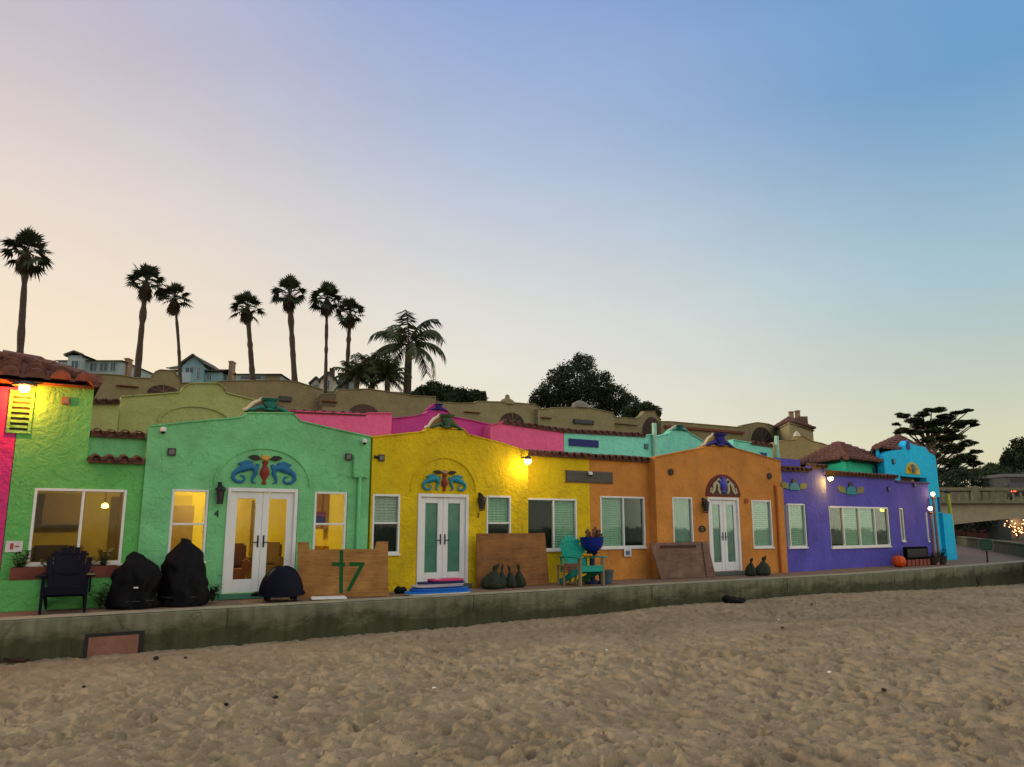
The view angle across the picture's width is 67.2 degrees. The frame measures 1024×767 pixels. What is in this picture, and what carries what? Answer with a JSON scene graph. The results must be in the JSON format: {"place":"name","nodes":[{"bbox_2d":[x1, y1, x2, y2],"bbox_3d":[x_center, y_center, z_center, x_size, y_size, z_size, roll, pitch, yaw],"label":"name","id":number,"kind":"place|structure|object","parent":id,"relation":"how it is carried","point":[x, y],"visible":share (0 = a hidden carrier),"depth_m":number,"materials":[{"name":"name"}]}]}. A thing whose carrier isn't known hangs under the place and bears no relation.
{"place":"outdoors","nodes":[
{"label":"outdoors","id":0,"kind":"place"},
{"bbox_2d":[233,374,290,380],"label":"bluff house","id":1,"kind":"structure","parent":0,"point":[262,377],"depth_m":85.51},
{"bbox_2d":[0,583,1023,766],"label":"sand","id":2,"kind":"structure","parent":0,"point":[914,703],"depth_m":8.68,"materials":[{"name":"beige sand"}]},
{"bbox_2d":[722,595,745,603],"bbox_3d":[5.642,5.503,19.524,0.637,0.278,0.341,4,-11,-20],"label":"black bag","id":3,"kind":"object","parent":2,"relation":"on","point":[730,599],"visible":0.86,"depth_m":19.42,"materials":[{"name":"plastic"}]},
{"bbox_2d":[0,541,1023,616],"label":"patio","id":4,"kind":"structure","parent":0,"point":[966,555],"depth_m":20.26,"materials":[{"name":"concrete"}]},
{"bbox_2d":[0,386,18,568],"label":"pink cottage","id":5,"kind":"structure","parent":4,"relation":"on","point":[7,444],"depth_m":13.82,"materials":[{"name":"paint"}]},
{"bbox_2d":[35,546,95,614],"bbox_3d":[-7.730,3.414,13.368,0.907,1.137,1.173,5,-12,-27],"label":"adirondack chair","id":6,"kind":"object","parent":4,"relation":"on","point":[69,574],"visible":0.99,"depth_m":13.58,"materials":[{"name":"blue paint"}]},
{"bbox_2d":[88,583,109,608],"bbox_3d":[-7.307,3.768,13.683,0.459,0.441,0.388,-8,-13,38],"label":"potted plant","id":7,"kind":"object","parent":4,"relation":"on","point":[100,603],"visible":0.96,"depth_m":13.64,"materials":[{"name":"green plant"}]},
{"bbox_2d":[90,397,119,430],"bbox_3d":[-11.565,3.005,21.053,0.714,4.698,5.153,6,-12,-31],"label":"olive annex","id":8,"kind":"object","parent":4,"relation":"on","point":[105,415],"visible":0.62,"depth_m":19.38,"materials":[{"name":"paint"}]},
{"bbox_2d":[104,551,162,608],"bbox_3d":[-6.777,3.521,13.860,0.937,0.985,0.764,0,-10,0],"label":"covered chair","id":9,"kind":"object","parent":4,"relation":"on","point":[136,578],"visible":1,"depth_m":13.63,"materials":[{"name":"black fabric"}]},
{"bbox_2d":[93,369,179,399],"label":"tan cottage","id":10,"kind":"structure","parent":4,"relation":"on","point":[117,386],"depth_m":28.85,"materials":[{"name":"paint"}]},
{"bbox_2d":[157,538,211,606],"bbox_3d":[-6.081,3.490,14.327,0.800,1.215,0.842,-9,-14,41],"label":"covered chair","id":11,"kind":"object","parent":4,"relation":"on","point":[184,582],"visible":0.98,"depth_m":14.06,"materials":[{"name":"black fabric"}]},
{"bbox_2d":[0,350,370,611],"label":"green cottage","id":12,"kind":"structure","parent":4,"relation":"on","point":[260,474],"depth_m":15.48,"materials":[{"name":"paint"}]},
{"bbox_2d":[30,545,67,561],"bbox_3d":[-9.102,3.699,15.289,0.730,0.950,0.860,-9,-14,42],"label":"armchair","id":13,"kind":"object","parent":12,"relation":"in","point":[43,552],"visible":0.06,"depth_m":15.39,"materials":[{"name":"brown leather"}]},
{"bbox_2d":[9,565,117,579],"bbox_3d":[-8.042,3.395,13.855,1.668,0.209,0.320,6,-12,-31],"label":"planter box","id":14,"kind":"object","parent":12,"relation":"on","point":[31,573],"visible":0.61,"depth_m":13.51,"materials":[{"name":"red wood"}]},
{"bbox_2d":[9,550,34,567],"bbox_3d":[-8.631,3.158,13.541,0.431,0.451,0.352,0,-10,0],"label":"potted plant","id":15,"kind":"object","parent":14,"relation":"in","point":[21,564],"visible":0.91,"depth_m":13.53,"materials":[{"name":"green plant"}]},
{"bbox_2d":[95,548,113,565],"bbox_3d":[-7.522,3.271,14.200,0.321,0.467,0.357,6,-12,-29],"label":"potted plant","id":16,"kind":"object","parent":14,"relation":"in","point":[103,560],"visible":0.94,"depth_m":14.19,"materials":[{"name":"green plant"}]},
{"bbox_2d":[25,488,126,566],"bbox_3d":[-8.019,2.663,14.243,1.566,1.409,0.120,6,-12,-31],"label":"window","id":17,"kind":"structure","parent":12,"relation":"in","point":[30,564],"depth_m":14.28,"materials":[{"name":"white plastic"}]},
{"bbox_2d":[106,497,119,560],"bbox_3d":[-8.972,3.653,17.941,0.800,2.000,0.070,6,-12,-31],"label":"inner door","id":18,"kind":"structure","parent":12,"relation":"in","point":[115,501],"depth_m":17.81,"materials":[{"name":"wood"}]},
{"bbox_2d":[167,489,208,562],"bbox_3d":[-6.383,2.814,15.175,0.741,1.440,0.120,6,-12,-31],"label":"window","id":19,"kind":"structure","parent":12,"relation":"in","point":[204,524],"depth_m":15.23,"materials":[{"name":"white plastic"}]},
{"bbox_2d":[174,495,251,578],"bbox_3d":[-7.461,3.754,18.630,2.150,2.050,0.100,6,-12,-31],"label":"inner door","id":20,"kind":"structure","parent":12,"relation":"in","point":[244,506],"depth_m":19.09,"materials":[{"name":"paint"}]},
{"bbox_2d":[233,543,249,579],"bbox_3d":[-6.179,3.974,16.783,0.860,0.950,0.730,4,-11,-19],"label":"armchair","id":21,"kind":"object","parent":12,"relation":"in","point":[241,565],"visible":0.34,"depth_m":17.04,"materials":[{"name":"brown leather"}]},
{"bbox_2d":[225,492,262,592],"bbox_3d":[-5.455,3.225,15.700,0.641,2.012,0.085,6,-12,-31],"label":"door","id":22,"kind":"structure","parent":12,"relation":"in","point":[236,585],"depth_m":15.68,"materials":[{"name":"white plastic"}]},
{"bbox_2d":[245,542,283,578],"bbox_3d":[-5.796,4.197,17.999,0.860,0.950,0.730,2,-11,-9],"label":"armchair","id":23,"kind":"object","parent":12,"relation":"in","point":[274,557],"visible":0.35,"depth_m":18.24,"materials":[{"name":"leather"}]},
{"bbox_2d":[258,492,293,589],"bbox_3d":[-4.907,3.286,16.034,0.641,2.012,0.085,6,-12,-31],"label":"door","id":24,"kind":"structure","parent":12,"relation":"in","point":[267,496],"depth_m":16.08,"materials":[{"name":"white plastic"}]},
{"bbox_2d":[312,492,346,548],"bbox_3d":[-3.954,3.041,16.680,0.717,1.372,0.095,6,-12,-31],"label":"window","id":25,"kind":"structure","parent":12,"relation":"in","point":[345,493],"depth_m":16.74,"materials":[{"name":"white plastic"}]},
{"bbox_2d":[117,382,256,432],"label":"olive cottage","id":26,"kind":"structure","parent":4,"relation":"on","point":[192,401],"depth_m":21.12,"materials":[{"name":"paint"}]},
{"bbox_2d":[179,380,322,410],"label":"tan cottage","id":27,"kind":"structure","parent":4,"relation":"on","point":[295,395],"depth_m":32.23,"materials":[{"name":"paint"}]},
{"bbox_2d":[251,565,304,601],"bbox_3d":[-4.529,3.909,15.104,1.055,0.671,0.816,5,-11,-25],"label":"covered grill","id":28,"kind":"object","parent":4,"relation":"on","point":[282,581],"visible":1,"depth_m":14.82,"materials":[{"name":"blue fabric"}]},
{"bbox_2d":[288,404,391,435],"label":"rose cottage","id":29,"kind":"structure","parent":4,"relation":"on","point":[365,419],"depth_m":23.72,"materials":[{"name":"paint"}]},
{"bbox_2d":[297,541,387,597],"bbox_3d":[-3.476,3.826,15.870,1.877,1.110,0.028,3,-11,-14],"label":"flood board","id":30,"kind":"object","parent":4,"relation":"on","point":[346,572],"visible":0.99,"depth_m":15.85,"materials":[{"name":"brown wood"}]},
{"bbox_2d":[318,388,435,417],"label":"tan cottage","id":31,"kind":"structure","parent":4,"relation":"on","point":[395,404],"depth_m":33.88,"materials":[{"name":"paint"}]},
{"bbox_2d":[404,589,470,594],"bbox_3d":[-1.580,4.459,16.470,1.500,0.058,0.550,6,-12,-30],"label":"boogie board","id":32,"kind":"object","parent":4,"relation":"on","point":[436,592],"visible":0.78,"depth_m":16.21,"materials":[{"name":"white plastic"}]},
{"bbox_2d":[409,586,467,591],"bbox_3d":[-1.560,4.405,16.511,1.300,0.058,0.480,5,-12,-28],"label":"boogie board","id":33,"kind":"object","parent":32,"relation":"on","point":[440,589],"visible":0.86,"depth_m":16.27,"materials":[{"name":"plastic"}]},
{"bbox_2d":[411,584,462,588],"bbox_3d":[-1.600,4.347,16.542,1.160,0.061,0.460,7,-12,-33],"label":"boogie board","id":34,"kind":"object","parent":33,"relation":"on","point":[433,586],"visible":0.83,"depth_m":16.28,"materials":[{"name":"white plastic"}]},
{"bbox_2d":[417,581,464,585],"bbox_3d":[-1.530,4.290,16.562,1.050,0.058,0.450,6,-12,-29],"label":"boogie board","id":35,"kind":"object","parent":34,"relation":"on","point":[425,583],"visible":0.94,"depth_m":16.32,"materials":[{"name":"grey plastic"}]},
{"bbox_2d":[391,403,488,436],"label":"magenta cottage","id":36,"kind":"structure","parent":4,"relation":"on","point":[413,423],"depth_m":25.60,"materials":[{"name":"paint"}]},
{"bbox_2d":[436,394,539,423],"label":"tan cottage","id":37,"kind":"structure","parent":4,"relation":"on","point":[505,408],"depth_m":37.28,"materials":[{"name":"paint"}]},
{"bbox_2d":[367,414,612,591],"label":"yellow cottage","id":38,"kind":"structure","parent":4,"relation":"on","point":[444,489],"depth_m":18.47,"materials":[{"name":"paint"}]},
{"bbox_2d":[371,494,400,555],"bbox_3d":[-2.859,3.195,17.406,0.721,1.367,0.133,6,-12,-31],"label":"window","id":39,"kind":"structure","parent":38,"relation":"in","point":[386,507],"depth_m":17.48,"materials":[{"name":"glass"}]},
{"bbox_2d":[419,497,442,581],"bbox_3d":[-1.889,3.653,17.947,0.590,1.982,0.096,6,-12,-31],"label":"door","id":40,"kind":"structure","parent":38,"relation":"in","point":[431,507],"depth_m":17.98,"materials":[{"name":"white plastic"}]},
{"bbox_2d":[442,498,464,577],"bbox_3d":[-1.385,3.709,18.254,0.590,1.982,0.096,6,-12,-31],"label":"door","id":41,"kind":"structure","parent":38,"relation":"in","point":[453,533],"depth_m":18.28,"materials":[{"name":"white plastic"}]},
{"bbox_2d":[486,496,510,532],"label":"window","id":42,"kind":"structure","parent":38,"relation":"in","point":[498,508],"depth_m":19.04,"materials":[{"name":"white plastic"}]},
{"bbox_2d":[528,498,576,551],"bbox_3d":[1.020,3.697,20.118,1.694,1.367,0.133,6,-12,-31],"label":"window","id":43,"kind":"structure","parent":38,"relation":"in","point":[544,514],"depth_m":20.20,"materials":[{"name":"glass"}]},
{"bbox_2d":[481,564,503,588],"bbox_3d":[-0.459,4.479,17.917,0.551,0.567,0.400,0,-10,0],"label":"sandbag","id":44,"kind":"object","parent":4,"relation":"on","point":[492,579],"visible":1,"depth_m":17.79,"materials":[{"name":"green fabric"}]},
{"bbox_2d":[476,533,548,587],"bbox_3d":[0.039,4.268,18.669,2.083,1.253,0.022,6,-12,-31],"label":"flood board","id":45,"kind":"object","parent":4,"relation":"on","point":[527,552],"visible":0.92,"depth_m":18.71,"materials":[{"name":"red wood"}]},
{"bbox_2d":[515,564,525,586],"bbox_3d":[0.188,4.570,18.384,0.311,0.556,0.261,10,-14,-43],"label":"sandbag","id":46,"kind":"object","parent":4,"relation":"on","point":[520,580],"visible":0.95,"depth_m":18.28,"materials":[{"name":"green fabric"}]},
{"bbox_2d":[483,419,564,450],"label":"rose cottage","id":47,"kind":"structure","parent":4,"relation":"on","point":[532,436],"depth_m":26.93,"materials":[{"name":"paint"}]},
{"bbox_2d":[556,563,577,584],"bbox_3d":[1.374,4.733,19.156,0.440,0.515,0.350,6,-12,-31],"label":"plant stand","id":48,"kind":"object","parent":4,"relation":"on","point":[575,565],"visible":0.86,"depth_m":19.08,"materials":[{"name":"beige wood"}]},
{"bbox_2d":[535,400,614,430],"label":"tan cottage","id":49,"kind":"structure","parent":4,"relation":"on","point":[579,414],"depth_m":39.50,"materials":[{"name":"paint"}]},
{"bbox_2d":[558,535,608,585],"bbox_3d":[1.701,4.429,19.204,0.941,1.261,1.216,6,-12,-28],"label":"adirondack chair","id":50,"kind":"object","parent":4,"relation":"on","point":[572,550],"visible":0.92,"depth_m":19.28,"materials":[{"name":"teal paint"}]},
{"bbox_2d":[579,526,603,583],"bbox_3d":[2.038,4.356,19.602,0.640,1.418,0.640,0,-10,0],"label":"bowl planter","id":51,"kind":"object","parent":4,"relation":"on","point":[592,544],"visible":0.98,"depth_m":19.46,"materials":[{"name":"ceramic"}]},
{"bbox_2d":[564,423,703,457],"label":"turquoise cottage","id":52,"kind":"structure","parent":4,"relation":"on","point":[675,438],"depth_m":29.37,"materials":[{"name":"paint"}]},
{"bbox_2d":[614,411,660,434],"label":"tan cottage","id":53,"kind":"structure","parent":4,"relation":"on","point":[642,421],"depth_m":42.17,"materials":[{"name":"paint"}]},
{"bbox_2d":[649,541,715,578],"bbox_3d":[4.795,4.929,21.521,2.452,0.984,0.040,6,-12,-31],"label":"flood board","id":54,"kind":"object","parent":4,"relation":"on","point":[673,560],"visible":1,"depth_m":21.49,"materials":[{"name":"brown wood"}]},
{"bbox_2d":[589,433,787,580],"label":"orange cottage","id":55,"kind":"structure","parent":4,"relation":"on","point":[721,495],"depth_m":22.51,"materials":[{"name":"paint"}]},
{"bbox_2d":[600,496,646,549],"bbox_3d":[3.074,3.865,21.383,1.642,1.435,0.133,6,-12,-31],"label":"window","id":56,"kind":"structure","parent":55,"relation":"in","point":[614,510],"depth_m":21.43,"materials":[{"name":"white plastic"}]},
{"bbox_2d":[672,497,693,541],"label":"window","id":57,"kind":"structure","parent":55,"relation":"in","point":[682,509],"depth_m":22.24,"materials":[{"name":"glass"}]},
{"bbox_2d":[710,500,725,571],"bbox_3d":[6.068,4.498,22.806,0.580,2.076,0.096,6,-12,-31],"label":"door","id":58,"kind":"structure","parent":55,"relation":"in","point":[716,509],"depth_m":22.85,"materials":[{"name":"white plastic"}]},
{"bbox_2d":[722,500,738,570],"bbox_3d":[6.565,4.553,23.109,0.580,2.076,0.096,6,-12,-31],"label":"door","id":59,"kind":"structure","parent":55,"relation":"in","point":[729,506],"depth_m":23.13,"materials":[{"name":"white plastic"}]},
{"bbox_2d":[751,500,774,548],"bbox_3d":[7.740,4.366,23.872,0.937,1.477,0.133,6,-12,-31],"label":"window","id":60,"kind":"structure","parent":55,"relation":"in","point":[761,509],"depth_m":23.95,"materials":[{"name":"glass"}]},
{"bbox_2d":[657,421,777,442],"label":"tan cottage","id":61,"kind":"structure","parent":4,"relation":"on","point":[760,432],"depth_m":45.32,"materials":[{"name":"paint"}]},
{"bbox_2d":[728,436,779,457],"bbox_3d":[9.432,5.104,34.229,2.681,5.334,4.210,6,-12,-31],"label":"turquoise annex","id":62,"kind":"object","parent":4,"relation":"on","point":[763,448],"visible":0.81,"depth_m":33.12,"materials":[{"name":"paint"}]},
{"bbox_2d":[755,556,770,574],"bbox_3d":[7.369,5.356,22.692,0.552,0.567,0.400,2,-11,-12],"label":"sandbag","id":63,"kind":"object","parent":4,"relation":"on","point":[762,567],"visible":0.95,"depth_m":22.54,"materials":[{"name":"green fabric"}]},
{"bbox_2d":[774,410,815,440],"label":"chimney block","id":64,"kind":"structure","parent":4,"relation":"on","point":[790,425],"depth_m":46.38,"materials":[{"name":"paint"}]},
{"bbox_2d":[770,431,826,459],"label":"ochre cottage","id":65,"kind":"structure","parent":4,"relation":"on","point":[797,446],"depth_m":39.85,"materials":[{"name":"paint"}]},
{"bbox_2d":[771,457,932,571],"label":"purple cottage","id":66,"kind":"structure","parent":4,"relation":"on","point":[834,519],"depth_m":27.05,"materials":[{"name":"paint"}]},
{"bbox_2d":[784,503,808,548],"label":"window","id":67,"kind":"structure","parent":66,"relation":"in","point":[795,514],"depth_m":24.86,"materials":[{"name":"glass"}]},
{"bbox_2d":[799,441,883,473],"bbox_3d":[13.730,3.782,31.940,5.847,2.804,3.486,9,-13,-39],"label":"jade hut","id":68,"kind":"object","parent":66,"relation":"on","point":[839,456],"visible":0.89,"depth_m":30.51,"materials":[{"name":"tile"}]},
{"bbox_2d":[829,506,891,548],"bbox_3d":[12.382,5.096,27.361,3.880,1.474,0.133,7,-13,-35],"label":"window","id":69,"kind":"structure","parent":66,"relation":"in","point":[848,522],"depth_m":27.36,"materials":[{"name":"glass"}]},
{"bbox_2d":[899,507,906,541],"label":"window","id":70,"kind":"structure","parent":66,"relation":"in","point":[901,512],"depth_m":29.04,"materials":[{"name":"white plastic"}]},
{"bbox_2d":[891,553,905,566],"bbox_3d":[13.592,6.200,27.086,0.461,0.496,0.466,0,-10,0],"label":"pumpkin","id":71,"kind":"object","parent":4,"relation":"on","point":[898,561],"visible":1,"depth_m":26.93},
{"bbox_2d":[903,546,929,565],"bbox_3d":[14.745,6.296,28.097,1.583,0.672,0.200,7,-13,-35],"label":"bench","id":72,"kind":"object","parent":4,"relation":"on","point":[915,556],"visible":0.92,"depth_m":27.96,"materials":[{"name":"red metal"}]},
{"bbox_2d":[928,507,939,564],"bbox_3d":[15.702,5.668,28.725,0.260,2.134,0.247,0,-10,0],"label":"globe lamp","id":73,"kind":"object","parent":4,"relation":"on","point":[932,533],"visible":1,"depth_m":28.70,"materials":[{"name":"brown metal"}]},
{"bbox_2d":[930,492,939,554],"bbox_3d":[16.592,5.624,30.127,0.260,2.727,0.247,0,-10,0],"label":"globe lamp","id":74,"kind":"object","parent":4,"relation":"on","point":[935,524],"visible":0.8,"depth_m":30.12,"materials":[{"name":"brown metal"}]},
{"bbox_2d":[938,513,957,559],"bbox_3d":[18.669,6.559,32.989,0.933,1.983,0.200,7,-13,-35],"label":"stucco screen","id":75,"kind":"object","parent":4,"relation":"on","point":[948,542],"visible":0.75,"depth_m":32.84,"materials":[{"name":"blue paint"}]},
{"bbox_2d":[939,486,1023,523],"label":"bridge","id":76,"kind":"structure","parent":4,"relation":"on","point":[973,504],"depth_m":61.21,"materials":[{"name":"concrete"}]},
{"bbox_2d":[1003,482,1023,499],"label":"car","id":77,"kind":"object","parent":76,"relation":"on","point":[1016,493],"visible":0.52,"depth_m":63.51,"materials":[{"name":"paint"}]},
{"bbox_2d":[978,539,993,562],"bbox_3d":[18.643,6.563,30.255,0.540,0.927,0.054,-5,-11,25],"label":"sign","id":78,"kind":"object","parent":4,"relation":"on","point":[986,545],"visible":1,"depth_m":30.26,"materials":[{"name":"metal"}]},
{"bbox_2d":[956,536,1023,556],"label":"river wall","id":79,"kind":"structure","parent":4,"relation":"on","point":[1010,547],"depth_m":40.83,"materials":[{"name":"concrete"}]},
{"bbox_2d":[0,0,1023,486],"label":"sky","id":80,"kind":"structure","parent":0,"point":[743,211],"materials":[{"name":"blue"}]},
{"bbox_2d":[327,391,1023,540],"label":"hill","id":81,"kind":"structure","parent":0,"point":[955,538],"depth_m":90.57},
{"bbox_2d":[0,225,53,352],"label":"fan palm","id":82,"kind":"object","parent":81,"relation":"on","point":[25,269],"visible":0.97,"depth_m":64.41,"materials":[{"name":"green plant"}]},
{"bbox_2d":[55,350,152,377],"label":"bluff house","id":83,"kind":"structure","parent":81,"relation":"on","point":[78,360],"depth_m":89.79,"materials":[{"name":"white"}]},
{"bbox_2d":[124,262,168,376],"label":"fan palm","id":84,"kind":"object","parent":81,"relation":"on","point":[147,273],"visible":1,"depth_m":68.12,"materials":[{"name":"green plant"}]},
{"bbox_2d":[155,282,191,381],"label":"fan palm","id":85,"kind":"object","parent":81,"relation":"on","point":[173,308],"visible":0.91,"depth_m":74.20,"materials":[{"name":"green plant"}]},
{"bbox_2d":[166,354,236,381],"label":"bluff house","id":86,"kind":"structure","parent":81,"relation":"on","point":[195,368],"depth_m":87.92,"materials":[{"name":"blue"}]},
{"bbox_2d":[228,290,266,379],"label":"fan palm","id":87,"kind":"object","parent":81,"relation":"on","point":[246,317],"visible":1,"depth_m":71.92,"materials":[{"name":"green plant"}]},
{"bbox_2d":[269,273,306,380],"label":"fan palm","id":88,"kind":"object","parent":81,"relation":"on","point":[290,300],"visible":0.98,"depth_m":67.92,"materials":[{"name":"green plant"}]},
{"bbox_2d":[308,280,345,392],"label":"fan palm","id":89,"kind":"object","parent":81,"relation":"on","point":[328,290],"visible":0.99,"depth_m":72.04,"materials":[{"name":"green plant"}]},
{"bbox_2d":[308,368,353,390],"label":"bluff house","id":90,"kind":"structure","parent":81,"relation":"on","point":[315,381],"depth_m":79.50,"materials":[{"name":"beige"}]},
{"bbox_2d":[333,296,365,388],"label":"fan palm","id":91,"kind":"object","parent":81,"relation":"on","point":[349,322],"visible":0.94,"depth_m":75.99,"materials":[{"name":"green plant"}]},
{"bbox_2d":[331,354,377,392],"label":"feather palm","id":92,"kind":"object","parent":81,"relation":"on","point":[357,375],"visible":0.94,"depth_m":64.84,"materials":[{"name":"green plant"}]},
{"bbox_2d":[355,351,396,388],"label":"feather palm","id":93,"kind":"object","parent":81,"relation":"on","point":[372,356],"visible":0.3,"depth_m":66.92,"materials":[{"name":"green plant"}]},
{"bbox_2d":[363,356,411,392],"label":"feather palm","id":94,"kind":"object","parent":81,"relation":"on","point":[393,369],"visible":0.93,"depth_m":65.86,"materials":[{"name":"green plant"}]},
{"bbox_2d":[367,309,446,393],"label":"feather palm","id":95,"kind":"object","parent":81,"relation":"on","point":[411,349],"visible":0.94,"depth_m":69.23,"materials":[{"name":"green plant"}]},
{"bbox_2d":[409,379,487,402],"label":"hedge tree","id":96,"kind":"object","parent":81,"relation":"on","point":[441,392],"visible":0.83,"depth_m":64.72,"materials":[{"name":"green plant"}]},
{"bbox_2d":[528,351,640,416],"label":"round tree","id":97,"kind":"object","parent":81,"relation":"on","point":[587,388],"visible":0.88,"depth_m":68.09,"materials":[{"name":"green plant"}]},
{"bbox_2d":[619,400,662,417],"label":"tree","id":98,"kind":"object","parent":81,"relation":"on","point":[633,411],"visible":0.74,"depth_m":65.98,"materials":[{"name":"green plant"}]},
{"bbox_2d":[891,407,984,486],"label":"cypress tree","id":99,"kind":"object","parent":81,"relation":"on","point":[920,426],"visible":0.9,"depth_m":97.98,"materials":[{"name":"green plant"}]},
{"bbox_2d":[954,530,987,537],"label":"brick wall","id":100,"kind":"structure","parent":81,"relation":"on","point":[972,534],"depth_m":90.29,"materials":[{"name":"brown brick"}]},
{"bbox_2d":[937,464,1023,535],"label":"hedge bank","id":101,"kind":"structure","parent":81,"relation":"on","point":[973,479],"depth_m":82.87,"materials":[{"name":"green plant"}]},
{"bbox_2d":[968,462,1012,539],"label":"round shrub","id":102,"kind":"object","parent":81,"relation":"on","point":[997,467],"visible":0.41,"depth_m":92.63,"materials":[{"name":"green plant"}]},
{"bbox_2d":[978,474,1023,538],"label":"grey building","id":103,"kind":"structure","parent":81,"relation":"on","point":[1000,530],"depth_m":79.71,"materials":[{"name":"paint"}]},
{"bbox_2d":[997,436,1023,473],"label":"tree","id":104,"kind":"object","parent":81,"relation":"on","point":[1012,456],"visible":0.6,"depth_m":98.87,"materials":[{"name":"green plant"}]},
{"bbox_2d":[870,434,941,553],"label":"blue tower","id":105,"kind":"structure","parent":0,"point":[905,458],"depth_m":32.14,"materials":[{"name":"paint"}]},
{"bbox_3d":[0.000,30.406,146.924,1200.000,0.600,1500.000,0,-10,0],"label":"ground","id":106,"kind":"structure","parent":0,"visible":0},
{"bbox_2d":[0,560,1023,663],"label":"seawall","id":107,"kind":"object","parent":106,"relation":"on","point":[36,637],"visible":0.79,"depth_m":15.35,"materials":[{"name":"concrete"}]},
{"bbox_2d":[83,630,144,658],"bbox_3d":[-6.502,4.392,12.564,0.874,0.642,0.072,6,-12,-31],"label":"panel","id":108,"kind":"object","parent":107,"relation":"attached to","point":[129,642],"depth_m":12.56,"materials":[{"name":"metal"}]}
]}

